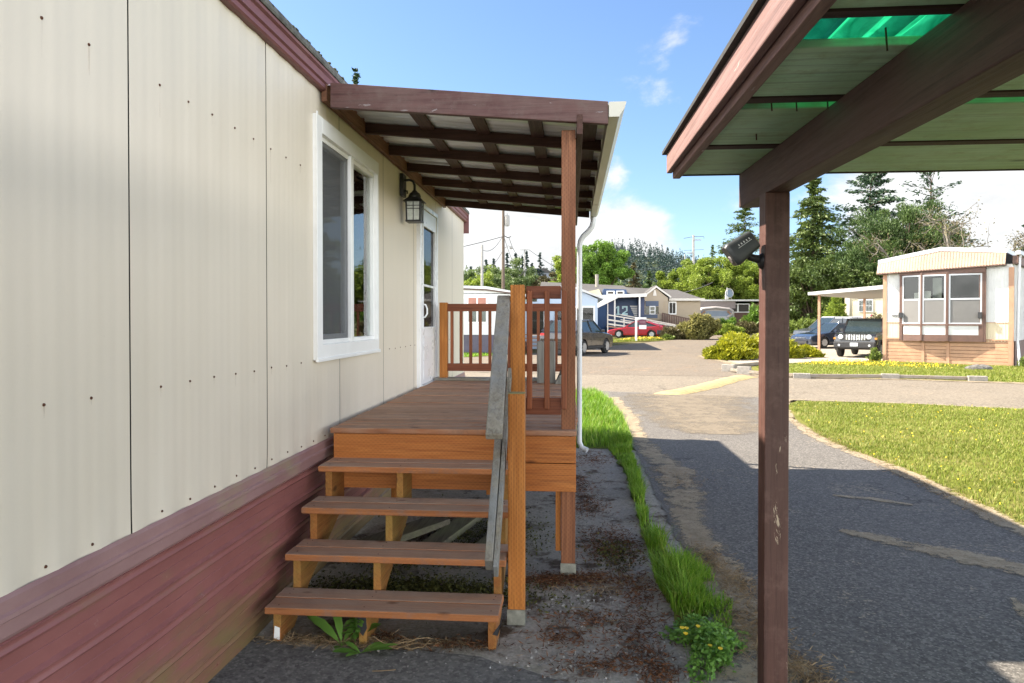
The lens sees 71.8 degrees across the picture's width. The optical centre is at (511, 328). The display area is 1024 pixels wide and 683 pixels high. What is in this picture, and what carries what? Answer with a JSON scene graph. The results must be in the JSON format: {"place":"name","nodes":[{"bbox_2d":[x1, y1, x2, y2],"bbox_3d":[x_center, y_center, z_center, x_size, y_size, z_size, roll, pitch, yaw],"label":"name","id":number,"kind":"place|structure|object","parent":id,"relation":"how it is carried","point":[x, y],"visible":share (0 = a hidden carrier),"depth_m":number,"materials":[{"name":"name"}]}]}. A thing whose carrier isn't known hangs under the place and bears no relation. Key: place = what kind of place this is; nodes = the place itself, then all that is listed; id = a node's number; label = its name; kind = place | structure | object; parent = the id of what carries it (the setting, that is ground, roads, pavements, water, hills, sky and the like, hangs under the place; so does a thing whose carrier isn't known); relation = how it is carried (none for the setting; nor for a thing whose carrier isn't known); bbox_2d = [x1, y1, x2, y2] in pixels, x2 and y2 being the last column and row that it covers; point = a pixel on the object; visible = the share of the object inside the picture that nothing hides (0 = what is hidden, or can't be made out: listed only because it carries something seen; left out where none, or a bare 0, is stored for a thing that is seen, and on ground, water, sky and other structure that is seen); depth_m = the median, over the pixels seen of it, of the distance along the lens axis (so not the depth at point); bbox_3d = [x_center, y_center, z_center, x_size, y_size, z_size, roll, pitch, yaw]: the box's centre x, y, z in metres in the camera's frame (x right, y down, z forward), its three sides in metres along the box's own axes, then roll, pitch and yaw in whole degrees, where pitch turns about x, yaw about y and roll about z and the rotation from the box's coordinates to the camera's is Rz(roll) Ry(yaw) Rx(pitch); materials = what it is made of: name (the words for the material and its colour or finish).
{"place":"outdoors","nodes":[
{"label":"outdoors","id":0,"kind":"place"},
{"bbox_2d":[208,639,568,682],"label":"slab apron","id":1,"kind":"object","parent":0,"point":[252,661],"visible":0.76,"depth_m":3.42,"materials":[{"name":"concrete"}]},
{"bbox_2d":[333,641,397,655],"bbox_3d":[-0.736,1.625,3.572,0.315,0.044,0.161,0,1,5],"label":"broadleaf weed","id":2,"kind":"object","parent":1,"relation":"on","point":[374,646],"visible":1,"depth_m":3.58,"materials":[{"name":"green plant"}]},
{"bbox_2d":[368,629,432,650],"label":"dry roots","id":3,"kind":"object","parent":1,"relation":"on","point":[395,646],"visible":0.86,"depth_m":3.62,"materials":[{"name":"brown plant"}]},
{"bbox_2d":[464,286,509,353],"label":"white house","id":4,"kind":"structure","parent":0,"point":[480,295],"depth_m":35.23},
{"bbox_2d":[467,296,487,322],"bbox_3d":[-1.726,-0.930,35.213,1.050,1.360,0.075,0,1,5],"label":"window","id":5,"kind":"structure","parent":4,"relation":"in","point":[470,299],"depth_m":35.19,"materials":[{"name":"white plastic"}]},
{"bbox_2d":[254,448,745,682],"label":"slab","id":6,"kind":"structure","parent":0,"point":[612,473],"depth_m":4.31,"materials":[{"name":"concrete"}]},
{"bbox_2d":[307,616,380,648],"bbox_3d":[-0.899,1.576,3.697,0.402,0.139,0.227,0,1,5],"label":"broadleaf weed","id":7,"kind":"object","parent":6,"relation":"on","point":[324,625],"visible":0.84,"depth_m":3.71,"materials":[{"name":"green plant"}]},
{"bbox_2d":[265,295,525,649],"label":"porch steps","id":8,"kind":"structure","parent":6,"relation":"on","point":[502,509],"depth_m":3.92,"materials":[{"name":"brown wood"}]},
{"bbox_2d":[358,516,449,540],"bbox_3d":[-0.839,1.531,5.258,0.200,0.080,1.007,0,1,31],"label":"old board","id":9,"kind":"object","parent":6,"relation":"on","point":[419,527],"visible":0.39,"depth_m":5.38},
{"bbox_2d":[416,517,482,564],"bbox_3d":[-0.443,1.582,5.602,0.160,0.050,1.596,0,1,19],"label":"old board","id":10,"kind":"object","parent":6,"relation":"on","point":[453,530],"visible":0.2,"depth_m":5.48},
{"bbox_2d":[330,130,577,577],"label":"porch deck","id":11,"kind":"structure","parent":6,"relation":"on","point":[443,416],"depth_m":4.68,"materials":[{"name":"brown wood"}]},
{"bbox_2d":[321,83,625,452],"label":"porch roof","id":12,"kind":"structure","parent":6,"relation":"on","point":[490,151],"depth_m":5.57,"materials":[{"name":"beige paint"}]},
{"bbox_2d":[308,494,648,623],"bbox_3d":[-0.181,1.609,5.088,2.605,0.063,2.999,0,1,30],"label":"moss","id":13,"kind":"object","parent":6,"relation":"on","point":[416,584],"visible":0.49,"depth_m":4.51,"materials":[{"name":"plant"}]},
{"bbox_2d":[312,455,704,682],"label":"pebbles","id":14,"kind":"object","parent":6,"relation":"on","point":[626,649],"visible":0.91,"depth_m":3.66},
{"bbox_2d":[342,449,717,682],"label":"needle litter","id":15,"kind":"object","parent":6,"relation":"on","point":[552,580],"visible":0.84,"depth_m":3.93,"materials":[{"name":"plant"}]},
{"bbox_2d":[537,341,554,382],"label":"wood block","id":16,"kind":"structure","parent":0,"point":[540,361],"depth_m":8.02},
{"bbox_2d":[540,274,646,332],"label":"blue house","id":17,"kind":"structure","parent":0,"point":[618,300],"depth_m":63.61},
{"bbox_2d":[576,401,623,448],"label":"lawn side","id":18,"kind":"structure","parent":0,"point":[598,446],"depth_m":9.63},
{"bbox_2d":[576,386,629,446],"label":"side lawn grass","id":19,"kind":"structure","parent":0,"point":[593,399],"depth_m":11.64,"materials":[{"name":"plant"}]},
{"bbox_2d":[464,334,758,376],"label":"lane","id":20,"kind":"structure","parent":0,"point":[678,357],"depth_m":29.35,"materials":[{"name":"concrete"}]},
{"bbox_2d":[540,320,612,354],"bbox_3d":[3.288,0.415,35.152,2.200,1.695,4.712,0,1,30],"label":"parked crossover","id":21,"kind":"object","parent":20,"relation":"on","point":[594,336],"visible":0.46,"depth_m":34.19,"materials":[{"name":"grey metal"}]},
{"bbox_2d":[550,321,600,331],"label":"windows","id":22,"kind":"structure","parent":21,"relation":"in","point":[585,326],"depth_m":34.09,"materials":[{"name":"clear glass"}]},
{"bbox_2d":[676,312,722,339],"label":"bush","id":23,"kind":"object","parent":20,"relation":"on","point":[697,326],"depth_m":53.88,"materials":[{"name":"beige plant"}]},
{"bbox_2d":[700,306,733,320],"bbox_3d":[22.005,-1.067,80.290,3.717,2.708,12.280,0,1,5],"label":"car","id":24,"kind":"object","parent":20,"relation":"on","point":[725,313],"depth_m":74.31,"materials":[{"name":"white metal"}]},
{"bbox_2d":[714,323,745,334],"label":"shrub","id":25,"kind":"object","parent":20,"relation":"on","point":[727,327],"visible":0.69,"depth_m":63.84,"materials":[{"name":"green plant"}]},
{"bbox_2d":[269,0,1023,273],"label":"sky","id":26,"kind":"structure","parent":0,"point":[653,56],"materials":[{"name":"blue"}]},
{"bbox_2d":[615,257,678,285],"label":"hill","id":27,"kind":"structure","parent":0,"point":[641,275],"depth_m":448.33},
{"bbox_2d":[513,238,719,287],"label":"forest","id":28,"kind":"object","parent":27,"relation":"on","point":[661,258],"visible":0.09,"depth_m":463.51,"materials":[{"name":"plant"}]},
{"bbox_2d":[611,452,707,651],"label":"grass verge ground","id":29,"kind":"structure","parent":0,"point":[643,537],"depth_m":5.16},
{"bbox_2d":[604,429,734,644],"bbox_3d":[1.261,1.487,6.976,0.534,0.228,6.756,0,1,4],"label":"grass strip","id":30,"kind":"object","parent":29,"relation":"on","point":[685,588],"depth_m":4.57,"materials":[{"name":"plant"}]},
{"bbox_2d":[465,372,1023,408],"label":"cross street","id":31,"kind":"structure","parent":0,"point":[973,394],"depth_m":17.44,"materials":[{"name":"asphalt"}]},
{"bbox_2d":[654,375,755,394],"bbox_3d":[5.280,1.428,18.501,0.794,0.075,6.574,0,1,34],"label":"speed bump","id":32,"kind":"object","parent":31,"relation":"on","point":[717,383],"visible":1,"depth_m":17.51,"materials":[{"name":"yellow paint"}]},
{"bbox_2d":[477,332,1013,451],"bbox_3d":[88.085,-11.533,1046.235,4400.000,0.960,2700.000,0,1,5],"label":"ground","id":33,"kind":"structure","parent":0,"point":[623,343],"depth_m":39.77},
{"bbox_2d":[0,0,469,682],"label":"mobile home","id":34,"kind":"object","parent":33,"relation":"on","point":[230,278],"visible":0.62,"depth_m":3.02,"materials":[{"name":"paint"}]},
{"bbox_2d":[313,111,380,361],"bbox_3d":[-1.240,-0.603,5.324,0.100,1.629,1.500,0,1,5],"label":"window","id":35,"kind":"structure","parent":34,"relation":"in","point":[345,178],"depth_m":5.21,"materials":[{"name":"white plastic"}]},
{"bbox_2d":[400,173,425,223],"bbox_3d":[-0.974,-1.278,6.951,0.229,0.473,0.196,0,1,5],"label":"wall lantern","id":36,"kind":"object","parent":34,"relation":"attached to","point":[414,204],"depth_m":6.89,"materials":[{"name":"black metal"}]},
{"bbox_2d":[416,204,437,387],"bbox_3d":[-0.956,-0.370,8.160,0.131,2.030,1.010,0,1,5],"label":"storm door","id":37,"kind":"structure","parent":34,"relation":"in","point":[427,232],"depth_m":8.11,"materials":[{"name":"white paint"}]},
{"bbox_2d":[478,271,495,286],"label":"broadleaf tree","id":38,"kind":"object","parent":33,"relation":"on","point":[486,277],"visible":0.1,"depth_m":106.72,"materials":[{"name":"green plant"}]},
{"bbox_2d":[491,273,511,289],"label":"broadleaf tree","id":39,"kind":"object","parent":33,"relation":"on","point":[497,281],"visible":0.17,"depth_m":107.93,"materials":[{"name":"green plant"}]},
{"bbox_2d":[502,211,512,289],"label":"utility pole","id":40,"kind":"object","parent":33,"relation":"on","point":[505,220],"visible":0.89,"depth_m":75.12,"materials":[{"name":"wood"}]},
{"bbox_2d":[490,257,536,287],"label":"broadleaf tree","id":41,"kind":"object","parent":33,"relation":"on","point":[497,272],"visible":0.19,"depth_m":117.46,"materials":[{"name":"green plant"}]},
{"bbox_2d":[505,276,534,290],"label":"broadleaf tree","id":42,"kind":"object","parent":33,"relation":"on","point":[527,280],"visible":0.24,"depth_m":106.69,"materials":[{"name":"green plant"}]},
{"bbox_2d":[549,253,576,282],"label":"broadleaf tree","id":43,"kind":"object","parent":33,"relation":"on","point":[556,260],"visible":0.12,"depth_m":96.64,"materials":[{"name":"green plant"}]},
{"bbox_2d":[525,287,603,348],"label":"light blue house","id":44,"kind":"structure","parent":33,"relation":"on","point":[590,301],"depth_m":40.81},
{"bbox_2d":[532,311,543,335],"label":"window","id":45,"kind":"structure","parent":44,"relation":"in","point":[534,313],"depth_m":40.92,"materials":[{"name":"white glass"}]},
{"bbox_2d":[582,306,594,320],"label":"window","id":46,"kind":"structure","parent":44,"relation":"in","point":[588,312],"depth_m":40.66,"materials":[{"name":"white plastic"}]},
{"bbox_2d":[576,239,635,284],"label":"broadleaf tree","id":47,"kind":"object","parent":33,"relation":"on","point":[605,269],"visible":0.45,"depth_m":93.00,"materials":[{"name":"green plant"}]},
{"bbox_2d":[625,262,643,287],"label":"conifer tree","id":48,"kind":"object","parent":33,"relation":"on","point":[634,282],"visible":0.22,"depth_m":103.67,"materials":[{"name":"green plant"}]},
{"bbox_2d":[607,321,666,337],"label":"parked coupe","id":49,"kind":"object","parent":33,"relation":"on","point":[652,329],"visible":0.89,"depth_m":56.77,"materials":[{"name":"red paint"}]},
{"bbox_2d":[607,314,675,336],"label":"access ramp","id":50,"kind":"structure","parent":33,"relation":"on","point":[629,322],"depth_m":60.59,"materials":[{"name":"white paint"}]},
{"bbox_2d":[627,285,704,326],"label":"tan house","id":51,"kind":"structure","parent":33,"relation":"on","point":[658,301],"depth_m":66.80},
{"bbox_2d":[644,300,663,319],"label":"bay window","id":52,"kind":"structure","parent":51,"relation":"in","point":[653,309],"depth_m":65.97,"materials":[{"name":"beige"}]},
{"bbox_2d":[662,313,688,326],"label":"deck fence","id":53,"kind":"object","parent":33,"relation":"on","point":[672,318],"visible":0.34,"depth_m":65.43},
{"bbox_2d":[655,258,702,293],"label":"broadleaf tree","id":54,"kind":"object","parent":33,"relation":"on","point":[663,282],"visible":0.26,"depth_m":93.91,"materials":[{"name":"green plant"}]},
{"bbox_2d":[678,256,737,299],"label":"broadleaf tree","id":55,"kind":"object","parent":33,"relation":"on","point":[703,267],"visible":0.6,"depth_m":90.52,"materials":[{"name":"green plant"}]},
{"bbox_2d":[700,256,758,303],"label":"broadleaf tree","id":56,"kind":"object","parent":33,"relation":"on","point":[724,262],"visible":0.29,"depth_m":93.36,"materials":[{"name":"green plant"}]},
{"bbox_2d":[700,299,758,321],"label":"dish house","id":57,"kind":"structure","parent":33,"relation":"on","point":[740,310],"depth_m":87.67,"materials":[{"name":"white metal"}]},
{"bbox_2d":[731,304,748,312],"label":"window","id":58,"kind":"structure","parent":57,"relation":"in","point":[740,308],"depth_m":87.76,"materials":[{"name":"white plastic"}]},
{"bbox_2d":[701,335,758,360],"bbox_3d":[9.426,0.845,30.275,2.522,1.144,2.222,0,1,5],"label":"juniper","id":59,"kind":"object","parent":33,"relation":"on","point":[727,348],"visible":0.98,"depth_m":29.90,"materials":[{"name":"green plant"}]},
{"bbox_2d":[710,208,758,287],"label":"conifer tree","id":60,"kind":"object","parent":33,"relation":"on","point":[743,212],"visible":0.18,"depth_m":102.97,"materials":[{"name":"green plant"}]},
{"bbox_2d":[716,330,758,357],"bbox_3d":[10.577,0.732,31.538,2.989,1.354,2.354,0,1,5],"label":"juniper","id":61,"kind":"object","parent":33,"relation":"on","point":[752,341],"visible":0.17,"depth_m":31.12,"materials":[{"name":"green plant"}]},
{"bbox_2d":[734,261,758,303],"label":"broadleaf tree","id":62,"kind":"object","parent":33,"relation":"on","point":[751,291],"visible":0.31,"depth_m":91.09,"materials":[{"name":"green plant"}]},
{"bbox_2d":[734,320,758,334],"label":"shrub","id":63,"kind":"object","parent":33,"relation":"on","point":[751,327],"visible":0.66,"depth_m":65.25,"materials":[{"name":"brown plant"}]},
{"bbox_2d":[743,302,758,326],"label":"shrub","id":64,"kind":"object","parent":33,"relation":"on","point":[752,314],"visible":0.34,"depth_m":74.09,"materials":[{"name":"green plant"}]},
{"bbox_2d":[789,338,806,358],"bbox_3d":[11.910,0.814,31.309,2.328,1.171,1.624,0,1,5],"label":"juniper","id":65,"kind":"object","parent":33,"relation":"on","point":[795,352],"visible":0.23,"depth_m":30.91,"materials":[{"name":"green plant"}]},
{"bbox_2d":[754,177,849,333],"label":"conifer tree","id":66,"kind":"object","parent":33,"relation":"on","point":[811,235],"visible":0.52,"depth_m":68.99,"materials":[{"name":"green plant"}]},
{"bbox_2d":[789,316,815,336],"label":"hedge","id":67,"kind":"object","parent":33,"relation":"on","point":[802,322],"visible":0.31,"depth_m":55.92,"materials":[{"name":"green plant"}]},
{"bbox_2d":[796,343,825,357],"bbox_3d":[13.381,1.019,31.945,1.567,0.738,1.088,0,1,23],"label":"juniper","id":68,"kind":"object","parent":33,"relation":"on","point":[812,352],"visible":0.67,"depth_m":31.67,"materials":[{"name":"green plant"}]},
{"bbox_2d":[789,256,841,322],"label":"broadleaf tree","id":69,"kind":"object","parent":33,"relation":"on","point":[805,276],"visible":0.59,"depth_m":60.67,"materials":[{"name":"green plant"}]},
{"bbox_2d":[817,297,848,316],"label":"thuja","id":70,"kind":"object","parent":33,"relation":"on","point":[837,306],"visible":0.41,"depth_m":50.01,"materials":[{"name":"green plant"}]},
{"bbox_2d":[801,262,877,316],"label":"broadleaf tree","id":71,"kind":"object","parent":33,"relation":"on","point":[845,273],"visible":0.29,"depth_m":59.52,"materials":[{"name":"green plant"}]},
{"bbox_2d":[819,236,904,285],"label":"broadleaf tree","id":72,"kind":"object","parent":33,"relation":"on","point":[857,257],"visible":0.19,"depth_m":61.51,"materials":[{"name":"green plant"}]},
{"bbox_2d":[865,347,882,361],"bbox_3d":[14.672,1.073,28.596,0.691,0.704,0.586,0,1,5],"label":"shrub","id":73,"kind":"object","parent":33,"relation":"on","point":[875,354],"visible":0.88,"depth_m":28.47,"materials":[{"name":"green plant"}]},
{"bbox_2d":[826,173,922,250],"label":"conifer tree","id":74,"kind":"object","parent":33,"relation":"on","point":[875,179],"visible":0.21,"depth_m":76.15,"materials":[{"name":"green plant"}]},
{"bbox_2d":[851,250,901,287],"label":"broadleaf tree","id":75,"kind":"object","parent":33,"relation":"on","point":[859,282],"visible":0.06,"depth_m":59.40,"materials":[{"name":"green plant"}]},
{"bbox_2d":[829,199,971,267],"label":"pine tree","id":76,"kind":"object","parent":33,"relation":"on","point":[906,215],"visible":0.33,"depth_m":63.24,"materials":[{"name":"green plant"}]},
{"bbox_2d":[849,198,998,284],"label":"broadleaf tree","id":77,"kind":"object","parent":33,"relation":"on","point":[946,231],"visible":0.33,"depth_m":56.70,"materials":[{"name":"green plant"}]},
{"bbox_2d":[899,172,983,245],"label":"conifer tree","id":78,"kind":"object","parent":33,"relation":"on","point":[931,183],"visible":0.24,"depth_m":74.10,"materials":[{"name":"green plant"}]},
{"bbox_2d":[876,247,1023,365],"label":"bay window house","id":79,"kind":"structure","parent":33,"relation":"on","point":[955,305],"depth_m":26.65,"materials":[{"name":"white"}]},
{"bbox_2d":[899,267,986,341],"bbox_3d":[16.331,-0.899,26.917,2.860,2.780,0.375,1,1,42],"label":"bay window","id":80,"kind":"structure","parent":79,"relation":"in","point":[949,319],"depth_m":26.69,"materials":[{"name":"silver metal"}]},
{"bbox_2d":[1004,229,1023,251],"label":"twisted tree","id":81,"kind":"object","parent":33,"relation":"on","point":[1016,243],"visible":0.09,"depth_m":62.99,"materials":[{"name":"grey plant"}]},
{"bbox_2d":[728,345,882,363],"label":"neighbour driveway","id":82,"kind":"structure","parent":0,"point":[830,352],"depth_m":31.63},
{"bbox_2d":[791,323,844,347],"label":"parked sedan","id":83,"kind":"object","parent":82,"relation":"on","point":[829,331],"visible":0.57,"depth_m":41.24,"materials":[{"name":"blue paint"}]},
{"bbox_2d":[793,317,867,334],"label":"parked van","id":84,"kind":"object","parent":82,"relation":"on","point":[827,320],"visible":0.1,"depth_m":46.91,"materials":[{"name":"grey paint"}]},
{"bbox_2d":[808,285,882,350],"bbox_3d":[18.909,-0.410,35.985,4.220,3.300,9.400,1,1,42],"label":"side carport","id":85,"kind":"object","parent":82,"relation":"on","point":[870,292],"visible":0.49,"depth_m":34.23,"materials":[{"name":"white"}]},
{"bbox_2d":[833,317,882,356],"bbox_3d":[16.580,0.388,33.079,2.100,1.800,4.650,1,1,39],"label":"parked suv","id":86,"kind":"object","parent":82,"relation":"on","point":[855,335],"visible":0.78,"depth_m":31.77,"materials":[{"name":"black paint"}]},
{"bbox_2d":[601,391,1023,682],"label":"driveway","id":87,"kind":"structure","parent":0,"point":[865,610],"depth_m":5.00,"materials":[{"name":"asphalt"}]},
{"bbox_2d":[627,393,757,433],"bbox_3d":[3.670,1.520,13.325,3.452,0.001,5.933,0,1,5],"label":"dust film","id":88,"kind":"object","parent":87,"relation":"on","point":[693,410],"visible":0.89,"depth_m":12.82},
{"bbox_2d":[609,397,816,682],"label":"dry margin","id":89,"kind":"object","parent":87,"relation":"on","point":[693,526],"visible":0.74,"depth_m":5.59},
{"bbox_2d":[252,420,1021,682],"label":"straw litter","id":90,"kind":"object","parent":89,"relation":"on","point":[334,641],"visible":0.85,"depth_m":3.92,"materials":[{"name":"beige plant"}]},
{"bbox_2d":[659,613,750,682],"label":"buttercup clump","id":91,"kind":"object","parent":89,"relation":"on","point":[714,649],"visible":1,"depth_m":3.54,"materials":[{"name":"green plant"}]},
{"bbox_2d":[662,0,1023,682],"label":"carport","id":92,"kind":"object","parent":89,"relation":"on","point":[791,95],"visible":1,"depth_m":2.00,"materials":[{"name":"brown paint"}]},
{"bbox_2d":[721,231,764,268],"bbox_3d":[0.869,-0.287,2.635,0.168,0.145,0.088,0,1,5],"label":"floodlight","id":93,"kind":"object","parent":92,"relation":"attached to","point":[740,250],"visible":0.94,"depth_m":2.60,"materials":[{"name":"black metal"}]},
{"bbox_2d":[833,494,912,504],"bbox_3d":[3.386,1.600,6.649,0.686,0.001,0.240,0,1,34],"label":"dry margin","id":94,"kind":"object","parent":87,"relation":"on","point":[875,499],"visible":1,"depth_m":6.63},
{"bbox_2d":[838,529,1023,575],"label":"dry margin","id":95,"kind":"object","parent":87,"relation":"on","point":[966,556],"visible":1,"depth_m":5.06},
{"bbox_2d":[844,288,882,317],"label":"cream house","id":96,"kind":"structure","parent":0,"point":[854,307],"depth_m":50.33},
{"bbox_2d":[858,299,872,311],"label":"window","id":97,"kind":"structure","parent":96,"relation":"in","point":[869,302],"depth_m":50.06,"materials":[{"name":"white"}]},
{"bbox_2d":[752,362,1023,382],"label":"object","id":98,"kind":"object","parent":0,"point":[755,368],"visible":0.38,"depth_m":22.65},
{"bbox_2d":[803,359,957,367],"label":"dandelions","id":99,"kind":"object","parent":98,"relation":"on","point":[834,360],"visible":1,"depth_m":25.94,"materials":[{"name":"yellow plant"}]},
{"bbox_2d":[753,374,1023,383],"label":"dry margin","id":100,"kind":"object","parent":98,"relation":"on","point":[925,380],"visible":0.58,"depth_m":19.58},
{"bbox_2d":[811,374,881,377],"bbox_3d":[9.614,1.371,20.402,1.998,0.100,0.102,0,1,5],"label":"landscape timber","id":101,"kind":"object","parent":100,"relation":"on","point":[847,375],"visible":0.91,"depth_m":20.35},
{"bbox_2d":[900,375,966,379],"bbox_3d":[11.829,1.377,19.905,1.670,0.100,0.100,0,1,22],"label":"landscape timber","id":102,"kind":"object","parent":100,"relation":"on","point":[934,377],"visible":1,"depth_m":19.86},
{"bbox_2d":[757,360,1023,381],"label":"lawn grass","id":103,"kind":"structure","parent":0,"point":[1017,374],"depth_m":23.33,"materials":[{"name":"plant"}]},
{"bbox_2d":[789,400,1023,529],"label":"lawn front","id":104,"kind":"structure","parent":0,"point":[800,420],"depth_m":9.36,"materials":[{"name":"plant"}]},
{"bbox_2d":[789,400,1023,536],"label":"dry margin","id":105,"kind":"object","parent":104,"relation":"on","point":[990,516],"visible":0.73,"depth_m":7.00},
{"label":"lawn island","id":106,"kind":"structure","parent":0,"visible":0},
{"bbox_2d":[613,336,665,341],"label":"island grass","id":107,"kind":"structure","parent":106,"relation":"on","point":[620,339],"depth_m":52.01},
{"bbox_2d":[635,317,645,340],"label":"sign post","id":108,"kind":"object","parent":106,"relation":"on","point":[642,324],"visible":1,"depth_m":51.14,"materials":[{"name":"white plastic"}]},
{"bbox_2d":[659,326,688,339],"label":"shrub","id":109,"kind":"object","parent":106,"relation":"on","point":[674,331],"visible":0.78,"depth_m":54.26,"materials":[{"name":"green plant"}]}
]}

